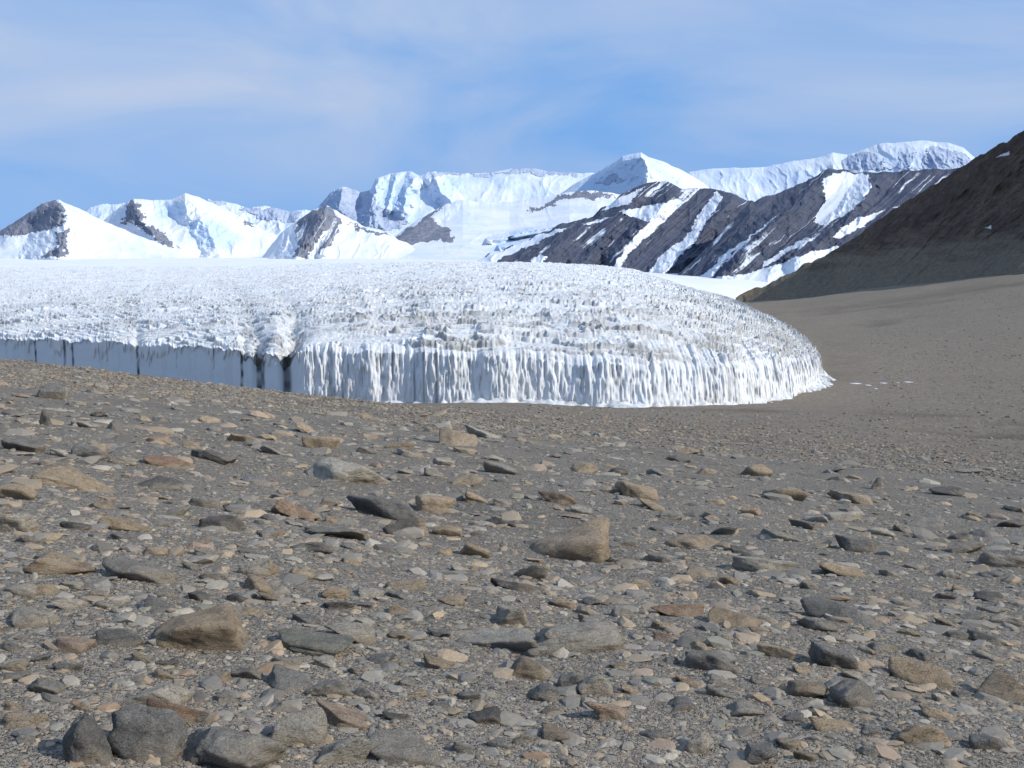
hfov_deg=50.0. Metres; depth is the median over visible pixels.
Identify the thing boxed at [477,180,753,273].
striped ridge mountain
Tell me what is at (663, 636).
stone
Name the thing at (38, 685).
stone
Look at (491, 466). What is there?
stone
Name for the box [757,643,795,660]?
rock
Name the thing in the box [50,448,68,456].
stone
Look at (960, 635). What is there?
stone
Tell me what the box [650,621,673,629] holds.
stone
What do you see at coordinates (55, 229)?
snowy mountain
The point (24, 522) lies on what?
rock
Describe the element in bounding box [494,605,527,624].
rock
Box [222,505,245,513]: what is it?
stone
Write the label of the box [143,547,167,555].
stone
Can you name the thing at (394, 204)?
escarpment mountain
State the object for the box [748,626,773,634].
stone
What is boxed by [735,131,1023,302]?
dark hillside
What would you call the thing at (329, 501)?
stone
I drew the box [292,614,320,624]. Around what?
stone
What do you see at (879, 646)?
stone
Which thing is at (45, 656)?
stone
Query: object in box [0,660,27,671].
stone
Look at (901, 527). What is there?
stone
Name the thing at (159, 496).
stone
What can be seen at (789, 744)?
stone
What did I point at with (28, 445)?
rock
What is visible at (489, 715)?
stone
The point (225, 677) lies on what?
stone
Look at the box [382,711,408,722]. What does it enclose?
stone
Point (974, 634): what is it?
stone
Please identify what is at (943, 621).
stone
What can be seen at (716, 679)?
stone
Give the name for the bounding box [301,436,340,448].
stone
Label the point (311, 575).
stone
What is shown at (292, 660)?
stone
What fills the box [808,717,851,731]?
stone
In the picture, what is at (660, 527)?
stone
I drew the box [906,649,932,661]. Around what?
stone
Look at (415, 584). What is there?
stone
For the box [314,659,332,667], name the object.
stone
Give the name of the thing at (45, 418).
rock
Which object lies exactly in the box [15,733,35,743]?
stone
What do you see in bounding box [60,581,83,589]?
stone
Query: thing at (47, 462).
stone
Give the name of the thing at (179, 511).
stone
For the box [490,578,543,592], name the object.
rock
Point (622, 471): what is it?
stone
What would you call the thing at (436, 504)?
rock
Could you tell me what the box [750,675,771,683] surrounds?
stone
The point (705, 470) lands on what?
stone
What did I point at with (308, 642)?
boulder
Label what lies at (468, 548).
rock
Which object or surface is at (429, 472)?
stone
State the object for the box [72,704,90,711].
stone
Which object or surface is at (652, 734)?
stone
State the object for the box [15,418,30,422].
stone
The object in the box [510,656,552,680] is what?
rock
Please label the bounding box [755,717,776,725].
stone
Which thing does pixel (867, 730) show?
stone
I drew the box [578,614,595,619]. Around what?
stone
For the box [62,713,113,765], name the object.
rock
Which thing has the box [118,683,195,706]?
rock
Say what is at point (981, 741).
stone
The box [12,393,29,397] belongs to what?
stone
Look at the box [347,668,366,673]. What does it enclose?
stone
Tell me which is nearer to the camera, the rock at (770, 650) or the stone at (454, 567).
the rock at (770, 650)
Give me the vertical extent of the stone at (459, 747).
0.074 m
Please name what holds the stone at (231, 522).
on the ground
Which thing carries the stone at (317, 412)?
on the ground
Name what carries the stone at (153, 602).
on the ground
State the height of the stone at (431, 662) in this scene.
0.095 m
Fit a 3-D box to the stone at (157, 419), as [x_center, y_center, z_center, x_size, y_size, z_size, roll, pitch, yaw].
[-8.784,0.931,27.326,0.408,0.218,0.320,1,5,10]
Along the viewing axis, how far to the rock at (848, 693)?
5.74 m
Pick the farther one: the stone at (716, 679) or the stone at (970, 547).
the stone at (970, 547)
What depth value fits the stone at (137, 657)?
5.46 m
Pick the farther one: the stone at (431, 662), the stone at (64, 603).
the stone at (64, 603)
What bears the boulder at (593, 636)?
on the ground
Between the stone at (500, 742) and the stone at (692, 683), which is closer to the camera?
the stone at (500, 742)
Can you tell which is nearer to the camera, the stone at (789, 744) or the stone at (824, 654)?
the stone at (789, 744)
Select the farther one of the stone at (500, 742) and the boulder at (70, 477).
the boulder at (70, 477)
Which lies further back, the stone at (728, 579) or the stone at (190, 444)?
the stone at (190, 444)
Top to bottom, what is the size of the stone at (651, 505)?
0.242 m
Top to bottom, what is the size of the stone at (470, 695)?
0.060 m
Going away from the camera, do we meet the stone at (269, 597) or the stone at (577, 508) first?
the stone at (269, 597)
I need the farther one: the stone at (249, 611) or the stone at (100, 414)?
the stone at (100, 414)
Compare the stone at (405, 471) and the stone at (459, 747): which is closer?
the stone at (459, 747)
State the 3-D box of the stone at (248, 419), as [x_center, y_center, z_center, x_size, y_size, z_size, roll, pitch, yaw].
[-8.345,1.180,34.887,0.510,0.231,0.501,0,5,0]
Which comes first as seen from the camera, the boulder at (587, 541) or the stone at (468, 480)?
the boulder at (587, 541)
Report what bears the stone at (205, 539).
on the ground
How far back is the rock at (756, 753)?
4.82 m
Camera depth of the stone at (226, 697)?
5.00 m
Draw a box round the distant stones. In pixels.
[0,291,1023,483]
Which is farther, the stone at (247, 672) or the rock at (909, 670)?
the rock at (909, 670)
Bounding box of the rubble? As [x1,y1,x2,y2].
[0,360,1023,767]
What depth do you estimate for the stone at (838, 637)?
7.49 m
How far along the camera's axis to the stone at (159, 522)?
10.23 m
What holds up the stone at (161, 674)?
on the ground
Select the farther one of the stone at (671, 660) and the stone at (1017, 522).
the stone at (1017, 522)
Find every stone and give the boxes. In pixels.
[0,484,36,499]
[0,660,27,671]
[0,670,31,680]
[0,710,48,728]
[2,639,20,650]
[3,701,25,710]
[4,584,37,598]
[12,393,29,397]
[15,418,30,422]
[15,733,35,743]
[19,535,44,542]
[28,678,65,693]
[31,652,51,661]
[32,459,57,465]
[36,584,59,595]
[46,598,87,609]
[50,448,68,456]
[52,662,83,670]
[54,635,96,652]
[59,521,91,529]
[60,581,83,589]
[67,399,86,405]
[70,420,91,427]
[71,444,112,459]
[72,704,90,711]
[86,590,107,595]
[89,542,102,552]
[90,411,107,416]
[93,382,108,388]
[93,500,114,508]
[94,600,122,608]
[95,628,143,647]
[97,517,151,531]
[108,456,138,466]
[108,532,130,539]
[120,408,141,412]
[131,652,152,663]
[138,475,183,489]
[139,415,151,421]
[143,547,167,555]
[144,594,175,609]
[150,493,170,499]
[152,416,167,421]
[152,519,170,526]
[153,670,175,678]
[155,586,178,597]
[155,660,179,665]
[161,440,178,445]
[162,506,190,516]
[171,404,185,410]
[181,561,202,569]
[182,441,202,448]
[187,591,209,600]
[188,497,219,508]
[194,546,214,554]
[195,536,212,542]
[198,415,220,422]
[198,515,246,530]
[199,573,229,579]
[206,425,222,430]
[213,604,242,615]
[213,691,236,702]
[217,671,231,682]
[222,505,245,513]
[226,593,245,602]
[227,434,254,441]
[230,667,262,679]
[234,542,247,546]
[240,474,271,486]
[241,418,254,421]
[241,608,263,614]
[244,574,273,593]
[256,530,280,538]
[256,592,280,600]
[259,444,283,454]
[262,410,274,418]
[267,700,286,712]
[271,494,287,497]
[272,657,302,665]
[273,422,287,426]
[285,521,302,526]
[289,567,317,579]
[291,542,332,553]
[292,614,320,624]
[295,422,315,432]
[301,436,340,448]
[310,411,325,414]
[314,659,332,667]
[320,498,339,505]
[321,586,350,598]
[323,516,339,522]
[323,602,354,608]
[342,542,358,549]
[343,557,363,565]
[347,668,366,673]
[352,602,374,607]
[353,687,376,698]
[356,447,377,453]
[357,587,385,597]
[368,652,396,664]
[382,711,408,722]
[384,442,414,450]
[384,578,426,590]
[387,590,409,599]
[387,603,407,614]
[388,631,410,639]
[396,448,424,458]
[397,469,413,473]
[398,678,416,686]
[406,643,427,651]
[407,688,427,696]
[423,467,443,476]
[423,654,454,668]
[427,628,450,636]
[428,700,448,708]
[432,525,461,535]
[433,457,454,465]
[436,547,452,555]
[439,595,463,605]
[450,476,482,485]
[451,564,468,570]
[452,742,474,754]
[456,691,480,699]
[465,492,487,502]
[465,598,483,603]
[468,706,500,723]
[480,689,500,698]
[483,461,518,474]
[485,517,517,526]
[486,737,509,748]
[493,498,511,505]
[512,733,536,743]
[541,705,560,712]
[541,722,572,741]
[547,597,576,608]
[562,576,581,582]
[569,504,592,514]
[571,463,597,472]
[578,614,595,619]
[582,596,602,604]
[608,467,628,474]
[609,663,626,668]
[610,607,633,616]
[612,537,637,546]
[621,684,639,693]
[630,578,652,588]
[638,497,665,511]
[639,730,672,738]
[643,552,671,562]
[646,469,667,475]
[649,525,675,530]
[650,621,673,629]
[652,631,677,641]
[659,511,682,519]
[662,656,679,663]
[668,696,697,710]
[675,447,698,453]
[675,675,700,686]
[684,566,717,577]
[691,641,711,649]
[697,467,715,474]
[704,515,719,519]
[705,499,726,505]
[705,685,734,697]
[708,673,734,684]
[710,527,737,534]
[714,631,733,639]
[718,576,740,583]
[724,701,764,715]
[730,545,749,552]
[740,464,772,475]
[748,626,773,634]
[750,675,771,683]
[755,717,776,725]
[762,487,809,501]
[776,738,800,749]
[784,712,805,722]
[786,680,827,697]
[788,519,815,530]
[792,665,812,673]
[793,751,818,760]
[799,580,818,588]
[804,510,820,514]
[808,641,857,669]
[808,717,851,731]
[819,562,866,577]
[824,511,863,520]
[826,490,873,504]
[826,632,845,641]
[831,466,846,471]
[841,671,863,679]
[857,746,878,756]
[860,725,879,734]
[866,527,895,536]
[870,642,896,651]
[870,667,892,675]
[872,587,896,593]
[878,570,899,576]
[892,687,915,695]
[893,523,911,532]
[896,629,921,635]
[896,724,948,744]
[904,560,926,569]
[905,515,944,530]
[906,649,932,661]
[918,704,956,720]
[931,693,947,700]
[934,593,956,598]
[934,618,953,625]
[936,570,961,578]
[941,542,984,552]
[946,630,968,639]
[947,531,973,539]
[951,584,968,590]
[951,690,974,698]
[955,467,985,473]
[958,610,986,619]
[961,511,983,517]
[966,629,1002,645]
[968,734,1006,748]
[969,528,1003,536]
[971,649,1009,664]
[973,591,1005,600]
[976,552,1023,566]
[976,606,1007,612]
[978,572,1004,577]
[990,614,1023,626]
[997,518,1023,526]
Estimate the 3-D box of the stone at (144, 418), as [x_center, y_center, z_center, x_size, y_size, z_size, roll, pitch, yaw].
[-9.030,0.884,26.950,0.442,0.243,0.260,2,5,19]
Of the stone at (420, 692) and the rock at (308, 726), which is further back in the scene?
the stone at (420, 692)
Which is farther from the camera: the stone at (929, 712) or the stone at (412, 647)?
the stone at (412, 647)
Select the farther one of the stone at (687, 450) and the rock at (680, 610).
the stone at (687, 450)
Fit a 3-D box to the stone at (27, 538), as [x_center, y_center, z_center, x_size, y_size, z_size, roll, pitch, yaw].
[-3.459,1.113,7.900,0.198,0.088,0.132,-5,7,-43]
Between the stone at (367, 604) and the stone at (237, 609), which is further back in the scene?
the stone at (367, 604)
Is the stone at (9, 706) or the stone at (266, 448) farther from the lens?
the stone at (266, 448)
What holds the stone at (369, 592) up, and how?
on the ground
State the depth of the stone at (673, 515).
17.25 m
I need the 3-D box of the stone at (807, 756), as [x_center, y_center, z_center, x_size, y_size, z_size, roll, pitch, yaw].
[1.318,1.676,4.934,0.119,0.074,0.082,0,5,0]
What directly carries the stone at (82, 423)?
on the ground
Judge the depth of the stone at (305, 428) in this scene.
29.07 m
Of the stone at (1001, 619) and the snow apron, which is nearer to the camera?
the stone at (1001, 619)
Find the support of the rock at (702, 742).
on the ground
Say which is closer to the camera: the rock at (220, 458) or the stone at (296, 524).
the stone at (296, 524)
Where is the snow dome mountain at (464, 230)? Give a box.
[390,190,619,259]
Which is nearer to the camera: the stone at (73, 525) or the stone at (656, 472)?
the stone at (73, 525)
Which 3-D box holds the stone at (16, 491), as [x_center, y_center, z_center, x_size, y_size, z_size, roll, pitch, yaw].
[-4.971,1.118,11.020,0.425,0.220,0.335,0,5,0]
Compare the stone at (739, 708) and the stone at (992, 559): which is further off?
the stone at (992, 559)
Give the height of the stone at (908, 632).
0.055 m
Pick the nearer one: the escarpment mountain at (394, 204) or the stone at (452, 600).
the stone at (452, 600)
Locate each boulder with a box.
[23,551,95,574]
[30,465,115,492]
[153,603,248,650]
[183,726,287,767]
[277,628,354,656]
[306,457,390,483]
[346,495,418,519]
[367,729,445,765]
[453,628,538,651]
[525,620,624,656]
[532,517,610,562]
[800,597,883,626]
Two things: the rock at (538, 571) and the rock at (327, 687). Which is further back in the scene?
the rock at (538, 571)
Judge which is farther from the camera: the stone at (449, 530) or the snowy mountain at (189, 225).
the snowy mountain at (189, 225)
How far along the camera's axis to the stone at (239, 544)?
8.71 m
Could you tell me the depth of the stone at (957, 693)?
6.49 m
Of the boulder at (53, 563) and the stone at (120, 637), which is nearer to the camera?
the stone at (120, 637)
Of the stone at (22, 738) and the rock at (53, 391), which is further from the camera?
the rock at (53, 391)
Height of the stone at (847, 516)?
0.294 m
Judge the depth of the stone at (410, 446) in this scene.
25.27 m
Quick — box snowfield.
[0,257,769,298]
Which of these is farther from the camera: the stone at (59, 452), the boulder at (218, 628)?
the stone at (59, 452)
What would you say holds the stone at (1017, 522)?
on the ground
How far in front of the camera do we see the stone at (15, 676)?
5.05 m
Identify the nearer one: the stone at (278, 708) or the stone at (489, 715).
the stone at (278, 708)
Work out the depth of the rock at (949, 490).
29.33 m
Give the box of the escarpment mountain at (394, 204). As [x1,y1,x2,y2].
[315,168,593,235]
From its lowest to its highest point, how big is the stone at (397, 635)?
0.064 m
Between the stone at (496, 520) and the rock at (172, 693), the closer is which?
the rock at (172, 693)
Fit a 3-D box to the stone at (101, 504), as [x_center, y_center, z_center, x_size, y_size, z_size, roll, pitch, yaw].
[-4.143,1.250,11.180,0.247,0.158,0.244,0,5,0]
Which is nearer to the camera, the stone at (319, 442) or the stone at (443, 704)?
the stone at (443, 704)
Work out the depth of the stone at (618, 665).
6.18 m
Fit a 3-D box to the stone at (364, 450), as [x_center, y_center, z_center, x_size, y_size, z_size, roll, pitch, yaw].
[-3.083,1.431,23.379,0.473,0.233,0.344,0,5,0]
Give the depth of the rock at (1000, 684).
6.57 m
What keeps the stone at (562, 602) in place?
on the ground
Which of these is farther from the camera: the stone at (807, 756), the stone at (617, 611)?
the stone at (617, 611)
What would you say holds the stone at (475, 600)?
on the ground
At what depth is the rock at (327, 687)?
5.26 m
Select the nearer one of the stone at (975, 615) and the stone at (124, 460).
the stone at (975, 615)
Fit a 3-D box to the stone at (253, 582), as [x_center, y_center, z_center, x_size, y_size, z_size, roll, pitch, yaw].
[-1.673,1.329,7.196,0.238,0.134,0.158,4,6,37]
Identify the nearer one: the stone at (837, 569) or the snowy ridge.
the stone at (837, 569)
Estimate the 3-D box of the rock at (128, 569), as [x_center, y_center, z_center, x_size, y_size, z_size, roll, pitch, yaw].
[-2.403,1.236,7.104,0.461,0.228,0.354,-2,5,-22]
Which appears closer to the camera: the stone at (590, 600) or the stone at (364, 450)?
the stone at (590, 600)
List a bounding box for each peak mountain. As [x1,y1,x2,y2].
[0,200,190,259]
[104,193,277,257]
[262,205,414,258]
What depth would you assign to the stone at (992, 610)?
10.07 m
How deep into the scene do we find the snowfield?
2620.15 m
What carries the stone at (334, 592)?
on the ground
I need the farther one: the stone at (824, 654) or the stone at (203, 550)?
the stone at (203, 550)
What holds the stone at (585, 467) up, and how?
on the ground
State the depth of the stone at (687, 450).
42.27 m
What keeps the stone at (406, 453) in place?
on the ground
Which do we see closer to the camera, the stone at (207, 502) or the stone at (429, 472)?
the stone at (207, 502)
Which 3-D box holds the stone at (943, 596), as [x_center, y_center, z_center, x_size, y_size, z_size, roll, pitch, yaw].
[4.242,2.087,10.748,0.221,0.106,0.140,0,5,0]
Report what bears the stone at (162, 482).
on the ground
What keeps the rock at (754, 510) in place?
on the ground
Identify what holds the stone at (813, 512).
on the ground
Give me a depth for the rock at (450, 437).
31.16 m
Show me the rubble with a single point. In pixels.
(734, 752)
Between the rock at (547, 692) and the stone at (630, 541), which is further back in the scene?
the stone at (630, 541)
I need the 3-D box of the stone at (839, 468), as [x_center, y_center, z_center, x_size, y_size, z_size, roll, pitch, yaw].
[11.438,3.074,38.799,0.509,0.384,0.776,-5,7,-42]
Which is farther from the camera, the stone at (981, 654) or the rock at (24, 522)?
the rock at (24, 522)
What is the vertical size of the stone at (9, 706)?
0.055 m
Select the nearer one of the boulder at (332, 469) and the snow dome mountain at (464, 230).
the boulder at (332, 469)
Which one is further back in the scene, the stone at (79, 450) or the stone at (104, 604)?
the stone at (79, 450)
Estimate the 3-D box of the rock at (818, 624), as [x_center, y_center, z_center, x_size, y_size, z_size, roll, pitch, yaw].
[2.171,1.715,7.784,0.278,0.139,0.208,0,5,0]
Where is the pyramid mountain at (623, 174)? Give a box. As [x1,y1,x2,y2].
[561,152,708,194]
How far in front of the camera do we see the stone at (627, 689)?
5.63 m
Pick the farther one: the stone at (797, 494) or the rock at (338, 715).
the stone at (797, 494)
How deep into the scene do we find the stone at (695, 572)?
11.30 m
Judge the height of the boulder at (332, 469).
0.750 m
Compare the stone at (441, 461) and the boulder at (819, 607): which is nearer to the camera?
the boulder at (819, 607)
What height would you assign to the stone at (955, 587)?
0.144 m
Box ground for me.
[0,274,1023,767]
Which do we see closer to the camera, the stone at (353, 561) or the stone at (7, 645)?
the stone at (7, 645)
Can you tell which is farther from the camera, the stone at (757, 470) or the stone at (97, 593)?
the stone at (757, 470)
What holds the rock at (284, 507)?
on the ground
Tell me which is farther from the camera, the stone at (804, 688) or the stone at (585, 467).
the stone at (585, 467)
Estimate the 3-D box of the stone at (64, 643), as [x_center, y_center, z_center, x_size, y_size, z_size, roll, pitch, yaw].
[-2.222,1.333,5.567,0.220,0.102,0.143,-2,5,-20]
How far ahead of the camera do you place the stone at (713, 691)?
5.70 m
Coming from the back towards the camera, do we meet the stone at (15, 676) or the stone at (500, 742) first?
the stone at (15, 676)
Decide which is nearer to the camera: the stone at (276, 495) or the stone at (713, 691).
the stone at (713, 691)
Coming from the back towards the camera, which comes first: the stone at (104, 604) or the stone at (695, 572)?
the stone at (695, 572)
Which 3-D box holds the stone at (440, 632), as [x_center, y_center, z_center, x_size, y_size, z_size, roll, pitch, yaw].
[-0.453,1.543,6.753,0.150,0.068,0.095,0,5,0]
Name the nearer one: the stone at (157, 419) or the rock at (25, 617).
the rock at (25, 617)
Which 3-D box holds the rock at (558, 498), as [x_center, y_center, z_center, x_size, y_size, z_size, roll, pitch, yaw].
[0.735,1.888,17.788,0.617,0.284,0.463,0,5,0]
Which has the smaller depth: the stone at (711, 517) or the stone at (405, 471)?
the stone at (711, 517)
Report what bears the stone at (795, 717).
on the ground
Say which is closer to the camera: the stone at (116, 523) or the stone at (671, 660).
the stone at (671, 660)
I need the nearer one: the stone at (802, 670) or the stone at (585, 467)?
the stone at (802, 670)
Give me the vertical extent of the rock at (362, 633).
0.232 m
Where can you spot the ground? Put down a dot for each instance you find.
(840, 332)
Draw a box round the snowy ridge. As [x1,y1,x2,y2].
[85,199,310,235]
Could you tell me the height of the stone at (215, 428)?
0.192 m
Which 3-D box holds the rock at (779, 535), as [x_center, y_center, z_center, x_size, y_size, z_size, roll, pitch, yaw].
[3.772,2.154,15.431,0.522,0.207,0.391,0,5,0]
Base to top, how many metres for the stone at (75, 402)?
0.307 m
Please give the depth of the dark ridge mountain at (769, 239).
3111.19 m
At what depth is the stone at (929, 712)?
5.66 m
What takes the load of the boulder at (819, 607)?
on the ground
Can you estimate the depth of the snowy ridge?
7168.67 m
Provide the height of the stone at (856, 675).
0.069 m
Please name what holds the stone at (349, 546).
on the ground
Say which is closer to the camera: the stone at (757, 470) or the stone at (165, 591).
the stone at (165, 591)
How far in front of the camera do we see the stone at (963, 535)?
18.03 m
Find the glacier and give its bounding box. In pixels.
[0,261,822,405]
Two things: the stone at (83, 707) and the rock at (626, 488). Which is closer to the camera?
the stone at (83, 707)
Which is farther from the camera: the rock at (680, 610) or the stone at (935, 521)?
the stone at (935, 521)
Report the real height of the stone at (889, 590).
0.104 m
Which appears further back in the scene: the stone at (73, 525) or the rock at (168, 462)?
the rock at (168, 462)
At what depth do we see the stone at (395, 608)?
7.08 m
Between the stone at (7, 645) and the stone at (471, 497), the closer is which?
the stone at (7, 645)
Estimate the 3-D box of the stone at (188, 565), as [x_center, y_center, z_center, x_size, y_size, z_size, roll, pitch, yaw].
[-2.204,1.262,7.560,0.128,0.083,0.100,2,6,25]
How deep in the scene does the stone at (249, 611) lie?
6.56 m
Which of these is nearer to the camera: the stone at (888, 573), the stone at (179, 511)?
the stone at (179, 511)
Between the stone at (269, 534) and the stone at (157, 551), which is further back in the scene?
the stone at (269, 534)
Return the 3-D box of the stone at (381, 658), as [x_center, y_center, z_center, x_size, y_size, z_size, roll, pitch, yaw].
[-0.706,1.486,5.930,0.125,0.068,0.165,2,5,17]
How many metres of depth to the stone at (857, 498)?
24.24 m
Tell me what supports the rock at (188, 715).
on the ground
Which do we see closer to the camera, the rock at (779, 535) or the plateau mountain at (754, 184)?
the rock at (779, 535)
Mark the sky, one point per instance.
(279, 104)
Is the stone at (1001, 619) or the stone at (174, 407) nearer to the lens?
the stone at (1001, 619)
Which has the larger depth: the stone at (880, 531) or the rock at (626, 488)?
the rock at (626, 488)
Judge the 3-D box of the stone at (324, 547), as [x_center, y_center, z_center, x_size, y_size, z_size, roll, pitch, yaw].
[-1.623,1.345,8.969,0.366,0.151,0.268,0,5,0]
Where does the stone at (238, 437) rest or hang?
on the ground
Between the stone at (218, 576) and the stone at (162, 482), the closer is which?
the stone at (218, 576)
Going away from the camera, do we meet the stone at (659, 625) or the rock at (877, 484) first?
the stone at (659, 625)
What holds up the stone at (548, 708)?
on the ground
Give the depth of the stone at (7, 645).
5.46 m
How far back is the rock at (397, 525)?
12.68 m
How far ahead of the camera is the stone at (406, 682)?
5.49 m
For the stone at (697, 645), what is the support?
on the ground
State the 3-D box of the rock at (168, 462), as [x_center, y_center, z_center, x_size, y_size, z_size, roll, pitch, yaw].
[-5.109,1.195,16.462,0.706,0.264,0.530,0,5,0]
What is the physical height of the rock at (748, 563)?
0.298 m
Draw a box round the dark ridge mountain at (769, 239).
[678,165,964,282]
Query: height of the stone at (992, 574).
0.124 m
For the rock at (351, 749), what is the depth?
4.47 m
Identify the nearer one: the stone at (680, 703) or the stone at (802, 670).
the stone at (680, 703)
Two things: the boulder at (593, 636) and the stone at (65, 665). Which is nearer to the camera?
the stone at (65, 665)
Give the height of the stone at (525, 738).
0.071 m
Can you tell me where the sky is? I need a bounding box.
[0,0,1023,229]
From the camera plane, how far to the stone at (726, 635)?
7.11 m
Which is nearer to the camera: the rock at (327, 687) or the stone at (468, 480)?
the rock at (327, 687)
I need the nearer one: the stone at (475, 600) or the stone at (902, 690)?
the stone at (902, 690)
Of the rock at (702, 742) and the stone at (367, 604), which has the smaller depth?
the rock at (702, 742)
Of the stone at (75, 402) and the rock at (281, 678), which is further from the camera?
the stone at (75, 402)
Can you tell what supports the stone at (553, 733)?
on the ground
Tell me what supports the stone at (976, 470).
on the ground
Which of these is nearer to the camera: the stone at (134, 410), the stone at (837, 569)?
the stone at (837, 569)
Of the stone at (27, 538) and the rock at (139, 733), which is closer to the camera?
the rock at (139, 733)
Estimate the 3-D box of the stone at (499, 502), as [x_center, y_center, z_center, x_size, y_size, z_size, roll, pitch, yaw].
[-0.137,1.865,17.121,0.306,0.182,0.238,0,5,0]
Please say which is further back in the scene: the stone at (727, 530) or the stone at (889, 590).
the stone at (727, 530)
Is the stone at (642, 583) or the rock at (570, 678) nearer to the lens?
the rock at (570, 678)
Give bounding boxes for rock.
[0,513,41,532]
[1,439,45,452]
[11,606,60,627]
[36,383,69,400]
[40,410,52,425]
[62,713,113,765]
[102,556,176,583]
[107,704,187,765]
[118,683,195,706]
[143,455,195,469]
[146,697,208,722]
[191,449,238,464]
[237,558,279,575]
[267,664,314,691]
[270,499,320,519]
[270,706,327,745]
[304,526,369,540]
[305,679,350,696]
[315,738,371,764]
[316,699,367,729]
[324,622,375,645]
[382,517,428,535]
[415,495,455,513]
[439,427,477,446]
[459,542,490,557]
[464,424,500,438]
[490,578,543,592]
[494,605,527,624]
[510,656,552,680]
[514,563,549,579]
[528,683,560,701]
[538,491,576,504]
[557,671,580,686]
[577,673,612,695]
[583,701,629,719]
[615,480,658,500]
[650,604,704,616]
[663,534,720,549]
[684,731,714,753]
[685,650,738,673]
[707,606,762,627]
[732,556,799,571]
[740,507,760,514]
[744,742,777,764]
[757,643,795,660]
[760,528,800,541]
[796,617,838,631]
[829,679,874,707]
[834,534,879,552]
[871,477,881,488]
[888,656,952,689]
[928,486,964,495]
[975,668,1023,703]
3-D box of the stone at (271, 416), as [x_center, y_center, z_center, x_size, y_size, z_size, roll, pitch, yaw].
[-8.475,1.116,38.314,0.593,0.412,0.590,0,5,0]
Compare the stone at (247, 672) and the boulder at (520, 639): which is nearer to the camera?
the stone at (247, 672)
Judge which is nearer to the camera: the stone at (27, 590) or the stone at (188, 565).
the stone at (27, 590)
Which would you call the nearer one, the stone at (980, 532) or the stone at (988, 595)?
the stone at (988, 595)
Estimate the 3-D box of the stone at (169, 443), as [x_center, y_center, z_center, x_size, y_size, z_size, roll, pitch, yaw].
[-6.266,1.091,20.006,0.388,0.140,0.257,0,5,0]
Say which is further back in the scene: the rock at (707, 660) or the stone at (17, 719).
the rock at (707, 660)
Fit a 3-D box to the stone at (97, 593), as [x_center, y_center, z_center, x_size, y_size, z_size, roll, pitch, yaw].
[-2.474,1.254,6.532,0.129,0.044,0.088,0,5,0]
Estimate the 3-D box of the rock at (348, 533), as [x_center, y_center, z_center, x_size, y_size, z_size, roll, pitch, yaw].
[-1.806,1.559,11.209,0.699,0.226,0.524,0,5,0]
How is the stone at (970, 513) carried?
on the ground
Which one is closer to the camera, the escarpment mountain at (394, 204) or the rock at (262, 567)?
the rock at (262, 567)
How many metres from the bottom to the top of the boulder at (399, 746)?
0.145 m
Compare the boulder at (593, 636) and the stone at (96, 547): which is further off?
the stone at (96, 547)
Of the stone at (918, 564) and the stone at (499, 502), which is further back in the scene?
the stone at (499, 502)
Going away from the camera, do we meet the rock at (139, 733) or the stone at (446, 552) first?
the rock at (139, 733)
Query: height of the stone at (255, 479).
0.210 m
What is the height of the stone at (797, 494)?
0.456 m
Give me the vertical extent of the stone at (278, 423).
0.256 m
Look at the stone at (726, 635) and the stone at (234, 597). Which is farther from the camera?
the stone at (726, 635)
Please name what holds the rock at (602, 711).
on the ground
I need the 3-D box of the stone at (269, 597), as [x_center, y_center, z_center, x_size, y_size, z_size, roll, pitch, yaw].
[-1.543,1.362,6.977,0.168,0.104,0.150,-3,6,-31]
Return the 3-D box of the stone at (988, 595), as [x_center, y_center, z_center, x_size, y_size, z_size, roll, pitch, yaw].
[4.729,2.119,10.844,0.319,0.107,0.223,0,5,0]
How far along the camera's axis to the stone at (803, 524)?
17.10 m
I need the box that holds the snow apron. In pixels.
[383,368,835,407]
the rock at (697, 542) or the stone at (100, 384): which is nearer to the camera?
the rock at (697, 542)
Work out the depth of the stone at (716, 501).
19.96 m
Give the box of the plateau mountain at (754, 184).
[688,140,974,201]
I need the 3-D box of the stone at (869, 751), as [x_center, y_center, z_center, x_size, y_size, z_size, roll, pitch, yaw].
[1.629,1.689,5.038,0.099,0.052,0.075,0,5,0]
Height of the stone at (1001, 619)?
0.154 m
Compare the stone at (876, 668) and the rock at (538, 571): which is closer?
the stone at (876, 668)
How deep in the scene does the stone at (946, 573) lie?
13.05 m
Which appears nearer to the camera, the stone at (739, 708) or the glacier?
the stone at (739, 708)
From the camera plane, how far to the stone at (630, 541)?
14.08 m
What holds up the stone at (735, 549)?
on the ground
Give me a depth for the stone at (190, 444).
19.24 m
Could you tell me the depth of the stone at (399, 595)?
7.47 m
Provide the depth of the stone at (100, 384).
47.33 m
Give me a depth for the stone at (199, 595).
6.73 m
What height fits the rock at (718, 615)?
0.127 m
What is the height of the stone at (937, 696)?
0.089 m
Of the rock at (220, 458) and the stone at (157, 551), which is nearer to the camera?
the stone at (157, 551)
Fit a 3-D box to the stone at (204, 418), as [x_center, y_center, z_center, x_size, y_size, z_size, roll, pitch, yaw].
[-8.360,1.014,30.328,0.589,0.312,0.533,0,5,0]
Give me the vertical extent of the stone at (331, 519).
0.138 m

